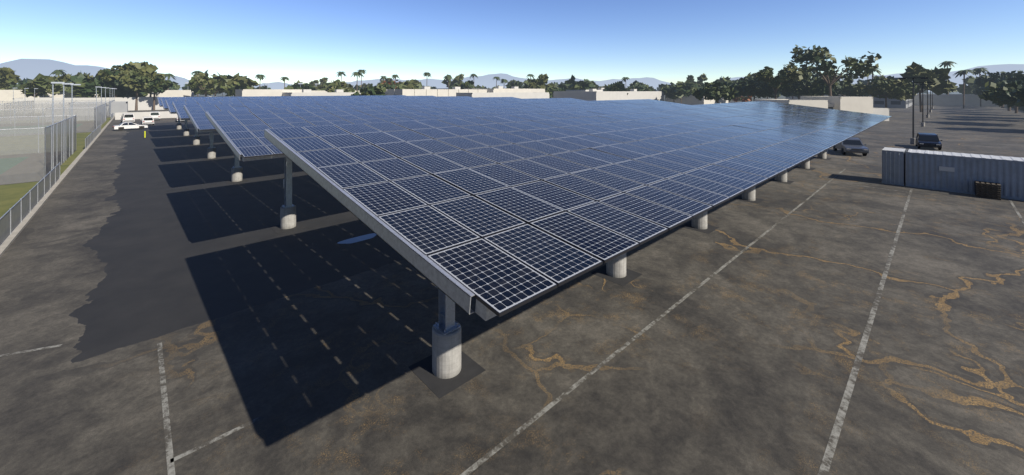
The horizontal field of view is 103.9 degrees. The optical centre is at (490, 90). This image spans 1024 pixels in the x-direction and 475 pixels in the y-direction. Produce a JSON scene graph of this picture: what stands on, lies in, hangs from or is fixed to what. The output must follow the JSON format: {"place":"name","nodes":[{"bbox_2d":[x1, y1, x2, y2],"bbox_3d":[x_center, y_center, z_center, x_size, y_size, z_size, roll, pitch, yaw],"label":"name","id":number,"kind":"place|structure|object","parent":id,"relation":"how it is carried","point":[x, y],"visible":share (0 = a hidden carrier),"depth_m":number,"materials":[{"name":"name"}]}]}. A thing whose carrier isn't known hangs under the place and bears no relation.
{"place":"outdoors","nodes":[
{"label":"outdoors","id":0,"kind":"place"},
{"bbox_2d":[0,92,1023,474],"bbox_3d":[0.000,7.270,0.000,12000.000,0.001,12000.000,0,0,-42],"label":"ground","id":1,"kind":"structure","parent":0,"point":[126,252],"depth_m":11.84,"materials":[{"name":"grey asphalt"}]},
{"bbox_2d":[0,110,114,256],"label":"lawn courts","id":2,"kind":"object","parent":1,"relation":"on","point":[21,166],"visible":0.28,"depth_m":42.88,"materials":[{"name":"plant"}]},
{"bbox_2d":[0,100,114,243],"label":"fences","id":3,"kind":"object","parent":2,"relation":"on","point":[11,219],"visible":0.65,"depth_m":34.60,"materials":[{"name":"grey metal"}]},
{"bbox_2d":[13,82,114,167],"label":"light poles","id":4,"kind":"object","parent":2,"relation":"on","point":[63,83],"visible":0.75,"depth_m":45.74,"materials":[{"name":"grey metal"}]},
{"bbox_2d":[120,113,134,122],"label":"white van","id":5,"kind":"object","parent":1,"relation":"on","point":[127,117],"visible":0.98,"depth_m":89.99,"materials":[{"name":"white metal"}]},
{"bbox_2d":[113,122,147,130],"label":"white sedan","id":6,"kind":"object","parent":1,"relation":"on","point":[124,125],"visible":0.99,"depth_m":74.23,"materials":[{"name":"white metal"}]},
{"bbox_2d":[115,111,177,119],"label":"perimeter wall","id":7,"kind":"structure","parent":1,"relation":"on","point":[163,114],"depth_m":104.25,"materials":[{"name":"white paint"}]},
{"bbox_2d":[140,117,153,124],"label":"white suv","id":8,"kind":"object","parent":1,"relation":"on","point":[147,120],"visible":0.95,"depth_m":84.10,"materials":[{"name":"white metal"}]},
{"bbox_2d":[149,111,159,119],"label":"car","id":9,"kind":"object","parent":1,"relation":"on","point":[155,115],"visible":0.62,"depth_m":98.32,"materials":[{"name":"white metal"}]},
{"bbox_2d":[97,63,218,109],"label":"tree","id":10,"kind":"object","parent":1,"relation":"on","point":[148,83],"visible":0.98,"depth_m":148.44,"materials":[{"name":"green plant"}]},
{"bbox_2d":[338,233,376,243],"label":"puddle","id":11,"kind":"object","parent":1,"relation":"on","point":[358,238],"visible":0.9,"depth_m":19.56,"materials":[{"name":"blue liquid"}]},
{"bbox_2d":[0,61,991,111],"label":"tree line","id":12,"kind":"object","parent":1,"relation":"on","point":[228,84],"visible":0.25,"depth_m":174.38,"materials":[{"name":"green plant"}]},
{"bbox_2d":[177,123,826,378],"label":"concrete column bases","id":13,"kind":"object","parent":1,"relation":"on","point":[446,356],"depth_m":15.58,"materials":[{"name":"concrete"}]},
{"bbox_2d":[177,118,460,334],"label":"canopy columns","id":14,"kind":"structure","parent":13,"relation":"on","point":[446,324],"depth_m":10.54,"materials":[{"name":"grey metal"}]},
{"bbox_2d":[157,97,496,320],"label":"steel beams","id":15,"kind":"structure","parent":13,"relation":"on","point":[459,294],"depth_m":6.75,"materials":[{"name":"grey metal"}]},
{"bbox_2d":[158,95,891,316],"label":"solar panels","id":16,"kind":"object","parent":15,"relation":"attached to","point":[499,206],"visible":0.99,"depth_m":11.64,"materials":[{"name":"blue glass"}]},
{"bbox_2d":[174,129,831,398],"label":"pavement patches","id":17,"kind":"object","parent":1,"relation":"on","point":[439,388],"visible":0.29,"depth_m":10.66,"materials":[{"name":"concrete"}]},
{"bbox_2d":[0,77,1006,121],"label":"buildings","id":18,"kind":"structure","parent":1,"relation":"on","point":[84,110],"depth_m":165.74,"materials":[{"name":"beige paint"}]},
{"bbox_2d":[0,109,1023,474],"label":"lot markings","id":19,"kind":"object","parent":1,"relation":"on","point":[826,459],"visible":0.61,"depth_m":9.83,"materials":[{"name":"paint"}]},
{"bbox_2d":[49,61,988,107],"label":"palm trees","id":20,"kind":"object","parent":1,"relation":"on","point":[977,71],"visible":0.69,"depth_m":206.05,"materials":[{"name":"green plant"}]},
{"bbox_2d":[325,79,780,99],"bbox_3d":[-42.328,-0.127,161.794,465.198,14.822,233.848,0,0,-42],"label":"tree","id":21,"kind":"object","parent":1,"relation":"on","point":[338,84],"visible":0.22,"depth_m":206.52,"materials":[{"name":"green plant"}]},
{"bbox_2d":[213,81,956,94],"bbox_3d":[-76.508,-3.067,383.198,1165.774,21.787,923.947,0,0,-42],"label":"tree line","id":22,"kind":"object","parent":1,"relation":"on","point":[658,88],"visible":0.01,"depth_m":522.87,"materials":[{"name":"green plant"}]},
{"bbox_2d":[378,80,823,101],"bbox_3d":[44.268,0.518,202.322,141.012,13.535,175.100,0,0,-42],"label":"autumn tree","id":23,"kind":"object","parent":1,"relation":"on","point":[743,99],"visible":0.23,"depth_m":180.87,"materials":[{"name":"green plant"}]},
{"bbox_2d":[691,45,917,107],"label":"tree group","id":24,"kind":"object","parent":1,"relation":"on","point":[789,80],"visible":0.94,"depth_m":126.70,"materials":[{"name":"green plant"}]},
{"bbox_2d":[833,138,868,155],"bbox_3d":[41.840,6.355,46.718,2.320,1.811,5.680,0,0,28],"label":"car","id":25,"kind":"object","parent":1,"relation":"on","point":[853,145],"visible":0.88,"depth_m":45.32,"materials":[{"name":"grey metal"}]},
{"bbox_2d":[882,147,905,185],"bbox_3d":[32.068,5.960,31.839,2.366,2.620,1.200,0,0,-42],"label":"equipment cabinet","id":26,"kind":"object","parent":1,"relation":"on","point":[893,166],"visible":1,"depth_m":31.13,"materials":[{"name":"metal"}]},
{"bbox_2d":[899,77,934,144],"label":"light poles","id":27,"kind":"object","parent":1,"relation":"on","point":[912,140],"visible":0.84,"depth_m":81.39,"materials":[{"name":"grey metal"}]},
{"bbox_2d":[915,133,941,149],"bbox_3d":[55.698,6.380,50.985,2.270,1.761,4.980,0,0,43],"label":"dark suv","id":28,"kind":"object","parent":1,"relation":"on","point":[927,140],"visible":1,"depth_m":50.07,"materials":[{"name":"grey metal"}]},
{"bbox_2d":[906,149,1023,200],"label":"shipping container","id":29,"kind":"object","parent":1,"relation":"on","point":[949,171],"visible":0.94,"depth_m":28.53,"materials":[{"name":"metal"}]},
{"bbox_2d":[975,181,1000,199],"bbox_3d":[33.923,6.774,27.309,1.000,0.992,1.060,0,0,-42],"label":"pallet stack","id":30,"kind":"object","parent":1,"relation":"on","point":[988,190],"visible":1,"depth_m":27.04,"materials":[{"name":"brown wood"}]},
{"bbox_2d":[971,70,1023,112],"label":"tree row","id":31,"kind":"object","parent":1,"relation":"on","point":[1002,89],"visible":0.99,"depth_m":87.56,"materials":[{"name":"green plant"}]},
{"bbox_2d":[0,59,1023,91],"bbox_3d":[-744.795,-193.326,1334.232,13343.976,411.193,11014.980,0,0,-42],"label":"distant mountains","id":32,"kind":"structure","parent":0,"point":[32,69],"depth_m":4867.16,"materials":[{"name":"blue"}]},
{"bbox_2d":[0,0,1023,83],"label":"sky","id":33,"kind":"structure","parent":0,"point":[305,41],"materials":[{"name":"blue"}]},
{"bbox_2d":[754,96,888,120],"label":"cream building","id":34,"kind":"structure","parent":0,"point":[856,104],"depth_m":95.20,"materials":[{"name":"paint"}]}
]}

